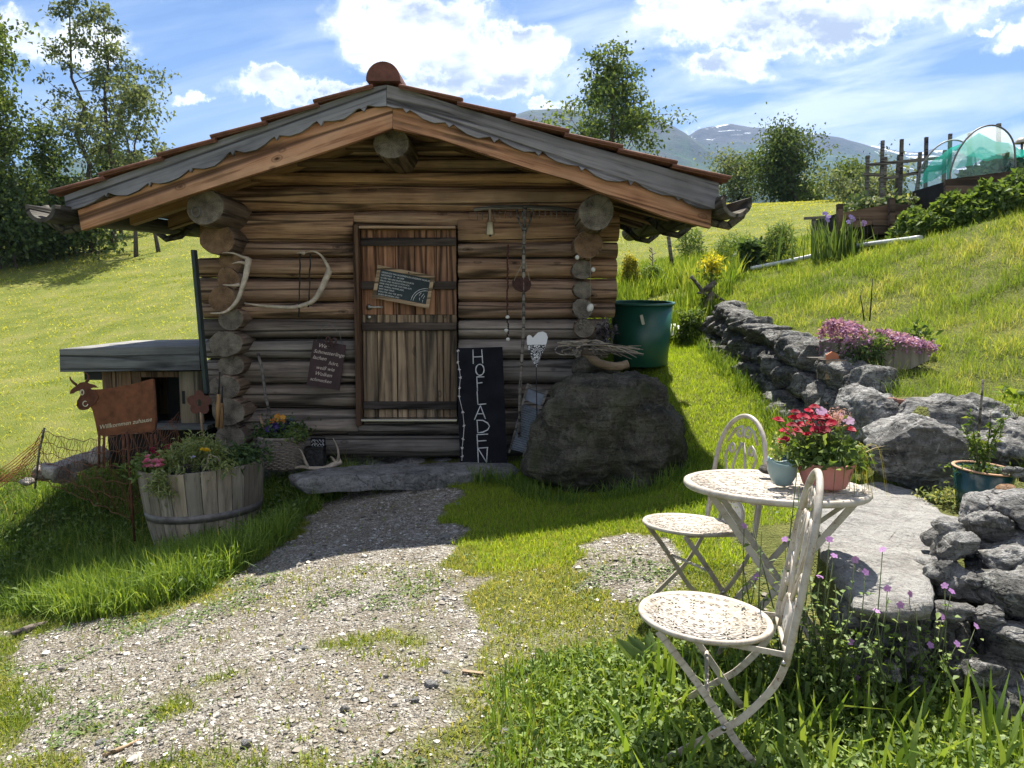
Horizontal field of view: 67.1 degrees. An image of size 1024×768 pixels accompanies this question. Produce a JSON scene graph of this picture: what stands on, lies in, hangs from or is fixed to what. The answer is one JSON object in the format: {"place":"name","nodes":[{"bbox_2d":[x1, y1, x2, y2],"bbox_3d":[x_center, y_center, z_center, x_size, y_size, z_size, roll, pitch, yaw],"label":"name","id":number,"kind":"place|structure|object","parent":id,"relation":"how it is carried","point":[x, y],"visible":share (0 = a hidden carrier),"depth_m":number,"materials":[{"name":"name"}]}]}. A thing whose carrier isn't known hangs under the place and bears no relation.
{"place":"outdoors","nodes":[
{"label":"outdoors","id":0,"kind":"place"},
{"bbox_2d":[7,109,766,219],"bbox_3d":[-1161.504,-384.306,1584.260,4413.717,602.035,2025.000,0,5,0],"label":"mountain ridge","id":1,"kind":"structure","parent":0,"point":[680,144],"depth_m":1879.21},
{"bbox_2d":[0,488,845,767],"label":"gravel","id":2,"kind":"structure","parent":0,"point":[133,757],"depth_m":3.53,"materials":[{"name":"gravel"}]},
{"bbox_2d":[0,195,1023,767],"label":"ground","id":3,"kind":"structure","parent":0,"point":[78,423],"depth_m":4.15,"materials":[{"name":"plant"}]},
{"bbox_2d":[0,13,45,203],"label":"ash tree","id":4,"kind":"object","parent":3,"relation":"on","point":[6,60],"visible":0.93,"depth_m":24.39,"materials":[{"name":"green plant"}]},
{"bbox_2d":[0,161,47,266],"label":"bush","id":5,"kind":"object","parent":3,"relation":"on","point":[23,250],"visible":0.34,"depth_m":24.02,"materials":[{"name":"green plant"}]},
{"bbox_2d":[0,84,55,190],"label":"dark tree","id":6,"kind":"object","parent":3,"relation":"on","point":[5,148],"visible":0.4,"depth_m":25.66,"materials":[{"name":"green plant"}]},
{"bbox_2d":[0,166,73,268],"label":"bush","id":7,"kind":"object","parent":3,"relation":"on","point":[14,211],"visible":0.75,"depth_m":23.91,"materials":[{"name":"green plant"}]},
{"bbox_2d":[18,106,97,188],"bbox_3d":[-16.471,-7.397,28.010,3.324,5.015,3.549,-1,5,-8],"label":"dark tree","id":8,"kind":"object","parent":3,"relation":"on","point":[44,161],"visible":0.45,"depth_m":27.57,"materials":[{"name":"green plant"}]},
{"bbox_2d":[0,168,128,263],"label":"bush","id":9,"kind":"object","parent":3,"relation":"on","point":[36,192],"visible":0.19,"depth_m":24.80,"materials":[{"name":"green plant"}]},
{"bbox_2d":[40,451,110,480],"bbox_3d":[-3.827,0.699,6.816,0.215,0.124,1.083,0,5,0],"label":"garden stone","id":10,"kind":"object","parent":3,"relation":"on","point":[51,472],"visible":0.45,"depth_m":6.48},
{"bbox_2d":[21,177,140,262],"bbox_3d":[-14.282,-4.991,25.881,4.457,3.570,3.455,0,5,0],"label":"bush","id":11,"kind":"object","parent":3,"relation":"on","point":[94,234],"visible":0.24,"depth_m":25.33,"materials":[{"name":"green plant"}]},
{"bbox_2d":[0,412,180,540],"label":"net fence","id":12,"kind":"object","parent":3,"relation":"on","point":[39,448],"visible":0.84,"depth_m":6.20,"materials":[{"name":"brown plastic"}]},
{"bbox_2d":[17,0,181,251],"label":"birch tree","id":13,"kind":"object","parent":3,"relation":"on","point":[85,22],"visible":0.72,"depth_m":26.02,"materials":[{"name":"green plant"}]},
{"bbox_2d":[42,69,176,256],"bbox_3d":[-12.795,-7.294,25.717,3.299,6.492,5.035,0,5,0],"label":"silver tree","id":14,"kind":"object","parent":3,"relation":"on","point":[136,96],"visible":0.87,"depth_m":24.73,"materials":[{"name":"green plant"}]},
{"bbox_2d":[69,372,158,470],"bbox_3d":[-3.293,0.317,6.389,0.726,0.827,0.046,0,5,0],"label":"cow sign","id":15,"kind":"object","parent":3,"relation":"on","point":[121,409],"visible":0.99,"depth_m":6.39,"materials":[{"name":"metal"}]},
{"bbox_2d":[59,339,220,468],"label":"shed","id":16,"kind":"structure","parent":3,"relation":"on","point":[172,368],"depth_m":7.21,"materials":[{"name":"grey wood"}]},
{"bbox_2d":[179,371,204,422],"bbox_3d":[-3.007,0.129,7.243,0.214,0.496,0.024,0,5,0],"label":"pale door","id":17,"kind":"structure","parent":16,"relation":"in","point":[190,382],"depth_m":7.22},
{"bbox_2d":[0,494,313,624],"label":"grass tufts","id":18,"kind":"object","parent":3,"relation":"on","point":[131,595],"visible":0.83,"depth_m":4.58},
{"bbox_2d":[0,452,357,610],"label":"seed stems","id":19,"kind":"object","parent":3,"relation":"on","point":[102,529],"visible":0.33,"depth_m":5.83,"materials":[{"name":"green plant"}]},
{"bbox_2d":[0,461,374,603],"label":"leafy weeds","id":20,"kind":"object","parent":3,"relation":"on","point":[30,517],"visible":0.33,"depth_m":6.31,"materials":[{"name":"green plant"}]},
{"bbox_2d":[0,455,388,627],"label":"long grass","id":21,"kind":"structure","parent":3,"relation":"on","point":[40,493],"depth_m":6.26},
{"bbox_2d":[257,436,305,470],"bbox_3d":[-2.007,0.585,6.740,0.410,0.284,0.409,0,5,0],"label":"wicker basket","id":22,"kind":"object","parent":21,"relation":"on","point":[288,456],"visible":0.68,"depth_m":6.59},
{"bbox_2d":[246,412,321,443],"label":"pansy plant","id":23,"kind":"object","parent":22,"relation":"in","point":[281,429],"visible":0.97,"depth_m":6.64,"materials":[{"name":"green plant"}]},
{"bbox_2d":[187,390,211,436],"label":"rusty flower","id":24,"kind":"object","parent":3,"relation":"on","point":[195,408],"visible":1,"depth_m":6.54,"materials":[{"name":"brown metal"}]},
{"bbox_2d":[137,455,263,545],"bbox_3d":[-2.425,0.903,6.056,0.926,0.619,0.921,0,5,0],"label":"barrel planter","id":25,"kind":"object","parent":3,"relation":"on","point":[205,502],"visible":0.73,"depth_m":5.68,"materials":[{"name":"grey wood"}]},
{"bbox_2d":[112,444,188,485],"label":"daisy clump","id":26,"kind":"object","parent":25,"relation":"in","point":[136,464],"visible":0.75,"depth_m":5.78,"materials":[{"name":"green plant"}]},
{"bbox_2d":[140,429,242,507],"bbox_3d":[-2.416,0.608,5.839,0.750,0.544,0.869,-3,6,-26],"label":"marigold plant","id":27,"kind":"object","parent":25,"relation":"in","point":[200,449],"visible":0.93,"depth_m":5.75,"materials":[{"name":"green plant"}]},
{"bbox_2d":[189,438,282,479],"bbox_3d":[-2.162,0.556,5.997,0.614,0.258,1.053,0,5,0],"label":"dark foliage plant","id":28,"kind":"object","parent":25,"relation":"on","point":[244,455],"visible":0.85,"depth_m":6.03,"materials":[{"name":"green plant"}]},
{"bbox_2d":[25,61,751,481],"bbox_3d":[-0.940,-1.054,8.630,5.719,3.960,5.420,0,5,0],"label":"log cabin","id":29,"kind":"object","parent":3,"relation":"on","point":[383,167],"visible":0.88,"depth_m":6.91,"materials":[{"name":"wood"}]},
{"bbox_2d":[191,250,209,393],"bbox_3d":[-2.651,-0.522,6.565,0.058,1.223,0.154,3,6,29],"label":"leaning plank","id":30,"kind":"object","parent":29,"relation":"attached to","point":[200,320],"visible":0.94,"depth_m":6.54,"materials":[{"name":"grey wood"}]},
{"bbox_2d":[210,252,251,313],"bbox_3d":[-2.383,-0.853,6.547,0.353,0.521,0.092,-2,5,-19],"label":"antler","id":31,"kind":"object","parent":29,"relation":"attached to","point":[247,262],"visible":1,"depth_m":6.56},
{"bbox_2d":[244,251,332,308],"bbox_3d":[-1.965,-0.912,6.765,0.781,0.514,0.096,0,5,-4],"label":"antler","id":32,"kind":"object","parent":29,"relation":"attached to","point":[322,286],"visible":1,"depth_m":6.78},
{"bbox_2d":[307,323,345,389],"bbox_3d":[-1.661,-0.244,6.885,0.358,0.606,0.046,0,5,0],"label":"verse board","id":33,"kind":"object","parent":29,"relation":"hanging from","point":[326,364],"visible":1,"depth_m":6.89,"materials":[{"name":"wood"}]},
{"bbox_2d":[360,230,457,416],"bbox_3d":[-0.930,-0.538,6.992,0.859,1.700,0.115,0,5,0],"label":"door","id":34,"kind":"structure","parent":29,"relation":"in","point":[410,364],"depth_m":7.01,"materials":[{"name":"brown wood"}]},
{"bbox_2d":[372,265,434,308],"bbox_3d":[-0.971,-0.869,6.896,0.562,0.388,0.032,0,5,0],"label":"framed chalkboard","id":35,"kind":"object","parent":34,"relation":"attached to","point":[403,286],"visible":1,"depth_m":6.90,"materials":[{"name":"brown wood"}]},
{"bbox_2d":[474,205,576,436],"bbox_3d":[0.119,-0.549,6.749,0.909,2.024,0.169,0,5,0],"label":"hay rake","id":36,"kind":"object","parent":29,"relation":"hanging from","point":[524,208],"visible":0.99,"depth_m":6.72,"materials":[{"name":"grey wood"}]},
{"bbox_2d":[594,316,621,343],"bbox_3d":[0.829,-0.451,6.926,0.316,0.316,0.326,0,5,0],"label":"lavender bunch","id":37,"kind":"object","parent":29,"relation":"attached to","point":[606,332],"visible":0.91,"depth_m":6.92,"materials":[{"name":"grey plant"}]},
{"bbox_2d":[0,540,778,767],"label":"ground cover","id":38,"kind":"object","parent":3,"relation":"on","point":[95,727],"visible":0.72,"depth_m":3.92,"materials":[{"name":"green plant"}]},
{"bbox_2d":[288,462,518,493],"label":"step slab","id":39,"kind":"structure","parent":3,"relation":"on","point":[402,476],"depth_m":6.34,"materials":[{"name":"stone"}]},
{"bbox_2d":[304,438,326,465],"bbox_3d":[-1.733,0.604,6.822,0.170,0.262,0.130,0,5,0],"label":"candle lantern","id":40,"kind":"object","parent":39,"relation":"on","point":[315,452],"visible":0.99,"depth_m":6.77,"materials":[{"name":"metal"}]},
{"bbox_2d":[456,347,506,462],"bbox_3d":[-0.272,0.184,6.867,0.461,1.022,0.250,0,5,0],"label":"tall slate board","id":41,"kind":"object","parent":39,"relation":"on","point":[481,406],"visible":0.98,"depth_m":6.86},
{"bbox_2d":[0,193,909,502],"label":"meadow grass","id":42,"kind":"structure","parent":3,"relation":"on","point":[754,205],"depth_m":19.08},
{"bbox_2d":[0,479,957,767],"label":"yard grass","id":43,"kind":"structure","parent":3,"relation":"on","point":[174,701],"depth_m":3.63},
{"bbox_2d":[741,468,821,723],"bbox_3d":[0.913,0.716,2.640,0.272,0.923,0.291,3,6,27],"label":"cranesbill","id":44,"kind":"object","parent":43,"relation":"on","point":[778,642],"visible":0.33,"depth_m":2.64,"materials":[{"name":"green plant"}]},
{"bbox_2d":[508,383,547,456],"bbox_3d":[0.128,0.315,6.837,0.406,0.634,0.177,-5,7,-43],"label":"washboard","id":45,"kind":"object","parent":3,"relation":"on","point":[528,410],"visible":0.87,"depth_m":6.83,"materials":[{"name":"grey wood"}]},
{"bbox_2d":[527,331,547,416],"bbox_3d":[0.220,0.005,6.778,0.185,0.933,0.029,0,5,0],"label":"heart ornament","id":46,"kind":"object","parent":45,"relation":"on","point":[536,343],"visible":0.91,"depth_m":6.74,"materials":[{"name":"metal"}]},
{"bbox_2d":[520,370,687,494],"bbox_3d":[0.727,0.401,6.099,1.323,1.031,1.031,0,5,0],"label":"boulder","id":47,"kind":"object","parent":3,"relation":"on","point":[587,430],"visible":0.85,"depth_m":5.70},
{"bbox_2d":[571,356,619,373],"bbox_3d":[0.668,-0.138,6.114,0.397,0.195,0.336,0,5,0],"label":"wedge stone","id":48,"kind":"object","parent":47,"relation":"on","point":[582,364],"visible":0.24,"depth_m":6.00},
{"bbox_2d":[555,340,642,358],"bbox_3d":[0.708,-0.273,6.171,0.738,0.169,0.363,0,5,0],"label":"twig bundle","id":49,"kind":"object","parent":48,"relation":"on","point":[595,345],"visible":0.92,"depth_m":6.13,"materials":[{"name":"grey wood"}]},
{"bbox_2d":[581,348,629,370],"bbox_3d":[0.708,-0.185,5.843,0.372,0.175,0.077,0,5,-3],"label":"curved root","id":50,"kind":"object","parent":47,"relation":"on","point":[592,358],"visible":1,"depth_m":5.82,"materials":[{"name":"brown wood"}]},
{"bbox_2d":[530,31,696,157],"bbox_3d":[3.725,-11.589,34.589,8.027,7.788,5.524,-3,6,-27],"label":"field maple","id":51,"kind":"object","parent":3,"relation":"on","point":[606,96],"visible":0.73,"depth_m":34.30,"materials":[{"name":"green plant"}]},
{"bbox_2d":[617,250,641,286],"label":"yellow shrub","id":52,"kind":"object","parent":3,"relation":"on","point":[630,262],"visible":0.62,"depth_m":12.67,"materials":[{"name":"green plant"}]},
{"bbox_2d":[611,300,675,367],"bbox_3d":[1.422,-0.562,8.481,0.728,0.734,0.726,0,5,0],"label":"water tub","id":53,"kind":"object","parent":3,"relation":"on","point":[646,326],"visible":0.84,"depth_m":8.24,"materials":[{"name":"green plastic"}]},
{"bbox_2d":[438,337,859,572],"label":"lawn grass","id":54,"kind":"structure","parent":3,"relation":"on","point":[687,348],"depth_m":5.52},
{"bbox_2d":[616,629,686,674],"bbox_3d":[0.549,1.059,2.927,0.211,0.160,0.278,-3,6,-30],"label":"dock plant","id":55,"kind":"object","parent":3,"relation":"on","point":[633,647],"visible":0.46,"depth_m":2.96,"materials":[{"name":"green plant"}]},
{"bbox_2d":[285,328,1021,733],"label":"rank tufts","id":56,"kind":"object","parent":3,"relation":"on","point":[511,480],"visible":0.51,"depth_m":5.95,"materials":[{"name":"green plant"}]},
{"bbox_2d":[587,247,752,354],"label":"rank grass","id":57,"kind":"structure","parent":3,"relation":"on","point":[680,271],"depth_m":11.78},
{"bbox_2d":[670,304,706,344],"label":"wall weed","id":58,"kind":"object","parent":3,"relation":"on","point":[690,322],"depth_m":9.45,"materials":[{"name":"green plant"}]},
{"bbox_2d":[672,228,707,263],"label":"meadow weed","id":59,"kind":"object","parent":3,"relation":"on","point":[690,237],"visible":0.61,"depth_m":14.49,"materials":[{"name":"green plant"}]},
{"bbox_2d":[642,414,767,608],"bbox_3d":[0.846,0.614,3.511,0.516,0.964,0.418,2,3,-24],"label":"bistro chair","id":60,"kind":"object","parent":3,"relation":"on","point":[671,522],"visible":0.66,"depth_m":3.52,"materials":[{"name":"white metal"}]},
{"bbox_2d":[689,275,724,313],"bbox_3d":[2.533,-1.115,10.010,0.476,0.597,0.120,0,5,0],"label":"driftwood bird","id":61,"kind":"object","parent":3,"relation":"on","point":[709,287],"visible":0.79,"depth_m":9.97},
{"bbox_2d":[689,248,729,294],"bbox_3d":[2.589,-1.341,10.154,0.499,0.873,0.473,0,5,0],"label":"yellow sapling","id":62,"kind":"object","parent":3,"relation":"on","point":[709,266],"visible":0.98,"depth_m":10.08,"materials":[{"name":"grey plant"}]},
{"bbox_2d":[692,142,768,202],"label":"pale tree","id":63,"kind":"object","parent":3,"relation":"on","point":[728,168],"visible":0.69,"depth_m":40.59,"materials":[{"name":"green plant"}]},
{"bbox_2d":[638,468,823,767],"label":"bistro chair","id":64,"kind":"object","parent":3,"relation":"on","point":[785,617],"visible":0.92,"depth_m":2.35,"materials":[{"name":"metal"}]},
{"bbox_2d":[708,229,754,262],"bbox_3d":[3.970,-2.309,13.757,0.952,0.888,0.931,-2,6,-22],"label":"grey weed patch","id":65,"kind":"object","parent":3,"relation":"on","point":[723,243],"visible":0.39,"depth_m":13.61,"materials":[{"name":"green plant"}]},
{"bbox_2d":[469,632,1023,767],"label":"weed grass","id":66,"kind":"structure","parent":3,"relation":"on","point":[525,702],"depth_m":2.59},
{"bbox_2d":[729,236,769,271],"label":"dark broad shrub","id":67,"kind":"object","parent":3,"relation":"on","point":[747,248],"visible":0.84,"depth_m":12.26,"materials":[{"name":"green plant"}]},
{"bbox_2d":[478,633,1023,767],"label":"leafy weeds","id":68,"kind":"object","parent":3,"relation":"on","point":[658,734],"visible":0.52,"depth_m":2.48,"materials":[{"name":"green plant"}]},
{"bbox_2d":[727,522,779,680],"bbox_3d":[0.890,0.841,2.843,0.251,0.682,0.261,-5,7,-44],"label":"cranesbill","id":69,"kind":"object","parent":3,"relation":"on","point":[744,525],"visible":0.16,"depth_m":2.82,"materials":[{"name":"green plant"}]},
{"bbox_2d":[683,469,872,665],"bbox_3d":[1.042,0.763,3.108,0.716,0.733,0.716,2,3,0],"label":"bistro table","id":70,"kind":"object","parent":3,"relation":"on","point":[712,485],"visible":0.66,"depth_m":2.98,"materials":[{"name":"metal"}]},
{"bbox_2d":[766,456,797,485],"bbox_3d":[1.050,0.337,3.005,0.126,0.118,0.088,0,5,0],"label":"bird pot","id":71,"kind":"object","parent":70,"relation":"on","point":[782,473],"visible":0.91,"depth_m":2.98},
{"bbox_2d":[798,463,855,489],"bbox_3d":[1.215,0.348,2.994,0.220,0.099,0.220,0,5,0],"label":"pink flower pot","id":72,"kind":"object","parent":70,"relation":"on","point":[829,482],"visible":0.47,"depth_m":2.91,"materials":[{"name":"ceramic"}]},
{"bbox_2d":[769,404,877,476],"bbox_3d":[1.213,0.227,2.988,0.449,0.302,0.352,0,5,0],"label":"red daisy plant","id":73,"kind":"object","parent":72,"relation":"in","point":[820,444],"visible":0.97,"depth_m":2.93,"materials":[{"name":"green plant"}]},
{"bbox_2d":[831,441,891,512],"bbox_3d":[1.341,0.354,2.942,0.207,0.261,0.288,2,6,25],"label":"hanging grass plant","id":74,"kind":"object","parent":72,"relation":"in","point":[862,471],"visible":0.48,"depth_m":2.93,"materials":[{"name":"green plant"}]},
{"bbox_2d":[756,220,802,264],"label":"meadow weed","id":75,"kind":"object","parent":3,"relation":"on","point":[773,250],"visible":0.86,"depth_m":12.10,"materials":[{"name":"green plant"}]},
{"bbox_2d":[725,102,840,202],"bbox_3d":[12.968,-10.862,37.359,5.268,5.395,5.381,0,5,0],"label":"round tree","id":76,"kind":"object","parent":3,"relation":"on","point":[782,167],"visible":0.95,"depth_m":36.66,"materials":[{"name":"green plant"}]},
{"bbox_2d":[699,300,899,465],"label":"dry stone wall","id":77,"kind":"structure","parent":3,"relation":"on","point":[774,356],"depth_m":6.83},
{"bbox_2d":[580,635,1023,767],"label":"broad grass","id":78,"kind":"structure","parent":3,"relation":"on","point":[987,718],"depth_m":2.40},
{"bbox_2d":[785,536,858,713],"bbox_3d":[1.044,0.833,2.602,0.273,0.685,0.231,0,5,0],"label":"cranesbill","id":79,"kind":"object","parent":3,"relation":"on","point":[811,657],"visible":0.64,"depth_m":2.58,"materials":[{"name":"green plant"}]},
{"bbox_2d":[777,212,877,260],"bbox_3d":[4.791,-2.127,11.099,1.263,0.740,1.443,-4,7,-41],"label":"iris clump","id":80,"kind":"object","parent":3,"relation":"on","point":[835,245],"visible":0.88,"depth_m":11.09,"materials":[{"name":"green plant"}]},
{"bbox_2d":[784,676,874,732],"bbox_3d":[1.061,1.077,2.595,0.300,0.213,0.288,2,5,19],"label":"cranesbill","id":81,"kind":"object","parent":3,"relation":"on","point":[851,708],"visible":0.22,"depth_m":2.53,"materials":[{"name":"green plant"}]},
{"bbox_2d":[638,203,1023,411],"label":"bank grass","id":82,"kind":"structure","parent":3,"relation":"on","point":[800,276],"depth_m":8.18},
{"bbox_2d":[750,235,922,269],"bbox_3d":[4.761,-1.870,11.155,0.713,0.345,2.726,-3,6,-33],"label":"white pipe","id":83,"kind":"object","parent":3,"relation":"on","point":[886,241],"visible":0.62,"depth_m":11.10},
{"bbox_2d":[798,556,885,717],"bbox_3d":[1.095,0.873,2.574,0.294,0.631,0.294,0,5,0],"label":"cranesbill","id":84,"kind":"object","parent":3,"relation":"on","point":[858,635],"visible":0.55,"depth_m":2.55,"materials":[{"name":"green plant"}]},
{"bbox_2d":[815,148,879,199],"bbox_3d":[15.698,-9.402,35.227,3.507,2.752,3.092,2,6,22],"label":"young tree","id":85,"kind":"object","parent":3,"relation":"on","point":[848,174],"visible":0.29,"depth_m":35.00,"materials":[{"name":"green plant"}]},
{"bbox_2d":[832,383,900,448],"bbox_3d":[2.314,0.209,4.950,0.460,0.420,0.504,0,5,0],"label":"rock","id":86,"kind":"object","parent":3,"relation":"on","point":[863,406],"visible":0.6,"depth_m":4.81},
{"bbox_2d":[816,198,922,239],"bbox_3d":[5.389,-2.465,11.789,1.296,0.592,1.122,0,5,0],"label":"raised bed","id":87,"kind":"object","parent":3,"relation":"on","point":[881,220],"visible":0.58,"depth_m":11.32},
{"bbox_2d":[839,182,919,211],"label":"bed vegetables","id":88,"kind":"object","parent":87,"relation":"in","point":[858,202],"visible":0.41,"depth_m":11.55,"materials":[{"name":"green plant"}]},
{"bbox_2d":[863,133,952,207],"bbox_3d":[6.159,-3.308,12.130,1.468,1.141,0.488,0,5,0],"label":"pole trellis","id":89,"kind":"object","parent":87,"relation":"on","point":[883,163],"visible":0.59,"depth_m":11.94,"materials":[{"name":"brown wood"}]},
{"bbox_2d":[799,139,941,201],"bbox_3d":[13.709,-7.469,29.463,4.561,2.861,4.374,0,5,0],"label":"bush","id":90,"kind":"object","parent":3,"relation":"on","point":[849,188],"visible":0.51,"depth_m":29.43,"materials":[{"name":"green plant"}]},
{"bbox_2d":[823,547,920,725],"bbox_3d":[1.189,0.855,2.565,0.232,0.641,0.264,-2,6,-21],"label":"cranesbill","id":91,"kind":"object","parent":3,"relation":"on","point":[876,697],"visible":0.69,"depth_m":2.55,"materials":[{"name":"green plant"}]},
{"bbox_2d":[819,338,931,368],"bbox_3d":[2.799,-0.221,5.977,0.674,0.255,0.445,0,5,0],"label":"wooden planter","id":92,"kind":"object","parent":3,"relation":"on","point":[912,359],"visible":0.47,"depth_m":5.76,"materials":[{"name":"brown wood"}]},
{"bbox_2d":[815,316,940,365],"bbox_3d":[2.792,-0.266,5.926,0.775,0.512,0.625,0,5,0],"label":"thyme cushion","id":93,"kind":"object","parent":92,"relation":"in","point":[850,330],"visible":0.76,"depth_m":5.73,"materials":[{"name":"pink plant"}]},
{"bbox_2d":[818,482,958,622],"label":"flat slab","id":94,"kind":"structure","parent":3,"relation":"on","point":[897,524],"depth_m":3.16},
{"bbox_2d":[856,590,960,710],"bbox_3d":[1.372,0.929,2.623,0.355,0.486,0.243,0,5,0],"label":"cranesbill","id":95,"kind":"object","parent":3,"relation":"on","point":[921,656],"visible":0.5,"depth_m":2.60,"materials":[{"name":"green plant"}]},
{"bbox_2d":[862,413,980,490],"bbox_3d":[2.373,0.418,4.537,0.592,0.502,0.624,2,5,18],"label":"rock","id":96,"kind":"object","parent":3,"relation":"on","point":[916,450],"visible":0.79,"depth_m":4.31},
{"bbox_2d":[901,319,943,341],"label":"broad leaf plant","id":97,"kind":"object","parent":3,"relation":"on","point":[916,332],"visible":0.81,"depth_m":6.07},
{"bbox_2d":[829,488,1023,727],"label":"layered stone wall","id":98,"kind":"structure","parent":3,"relation":"on","point":[984,536],"depth_m":2.78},
{"bbox_2d":[911,480,960,508],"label":"sedum plant","id":99,"kind":"object","parent":3,"relation":"on","point":[947,492],"visible":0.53,"depth_m":4.02,"materials":[{"name":"green plant"}]},
{"bbox_2d":[896,582,983,708],"bbox_3d":[1.480,0.912,2.661,0.303,0.498,0.258,-3,6,-26],"label":"cranesbill","id":100,"kind":"object","parent":3,"relation":"on","point":[946,655],"visible":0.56,"depth_m":2.60,"materials":[{"name":"green plant"}]},
{"bbox_2d":[885,167,1023,238],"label":"leafy hedge","id":101,"kind":"object","parent":3,"relation":"on","point":[1003,196],"visible":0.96,"depth_m":9.47,"materials":[{"name":"green plant"}]},
{"bbox_2d":[899,392,1019,432],"bbox_3d":[2.872,0.250,4.827,1.103,0.410,0.569,0,5,0],"label":"rock","id":102,"kind":"object","parent":3,"relation":"on","point":[948,409],"visible":0.43,"depth_m":4.61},
{"bbox_2d":[912,171,1012,209],"bbox_3d":[6.679,-2.767,11.146,1.402,0.474,1.000,0,5,0],"label":"tunnel bed","id":103,"kind":"object","parent":3,"relation":"on","point":[927,196],"visible":0.41,"depth_m":10.65,"materials":[{"name":"black paint"}]},
{"bbox_2d":[915,123,1023,190],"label":"net tunnel","id":104,"kind":"structure","parent":103,"relation":"on","point":[972,149],"depth_m":10.76,"materials":[{"name":"fabric"}]},
{"bbox_2d":[954,152,1023,177],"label":"cabbage row","id":105,"kind":"object","parent":103,"relation":"on","point":[1005,163],"visible":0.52,"depth_m":10.93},
{"bbox_2d":[951,460,1015,503],"bbox_3d":[2.422,0.529,3.961,0.301,0.227,0.301,0,5,0],"label":"green flower pot","id":106,"kind":"object","parent":3,"relation":"on","point":[965,481],"visible":0.45,"depth_m":3.88,"materials":[{"name":"ceramic"}]},
{"bbox_2d":[938,408,1017,480],"bbox_3d":[2.417,0.302,3.954,0.443,0.375,0.346,0,5,0],"label":"young laurel","id":107,"kind":"object","parent":106,"relation":"in","point":[975,449],"visible":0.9,"depth_m":3.95,"materials":[{"name":"green plant"}]},
{"bbox_2d":[968,415,1023,465],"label":"rock","id":108,"kind":"object","parent":3,"relation":"on","point":[1010,448],"visible":0.36,"depth_m":4.35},
{"bbox_2d":[0,0,1023,166],"label":"sky","id":109,"kind":"structure","parent":0,"point":[874,71],"materials":[{"name":"blue"}]},
{"bbox_2d":[689,124,957,192],"bbox_3d":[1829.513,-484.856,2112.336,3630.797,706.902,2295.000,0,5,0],"label":"mountain peak","id":110,"kind":"structure","parent":0,"point":[726,135],"depth_m":2495.67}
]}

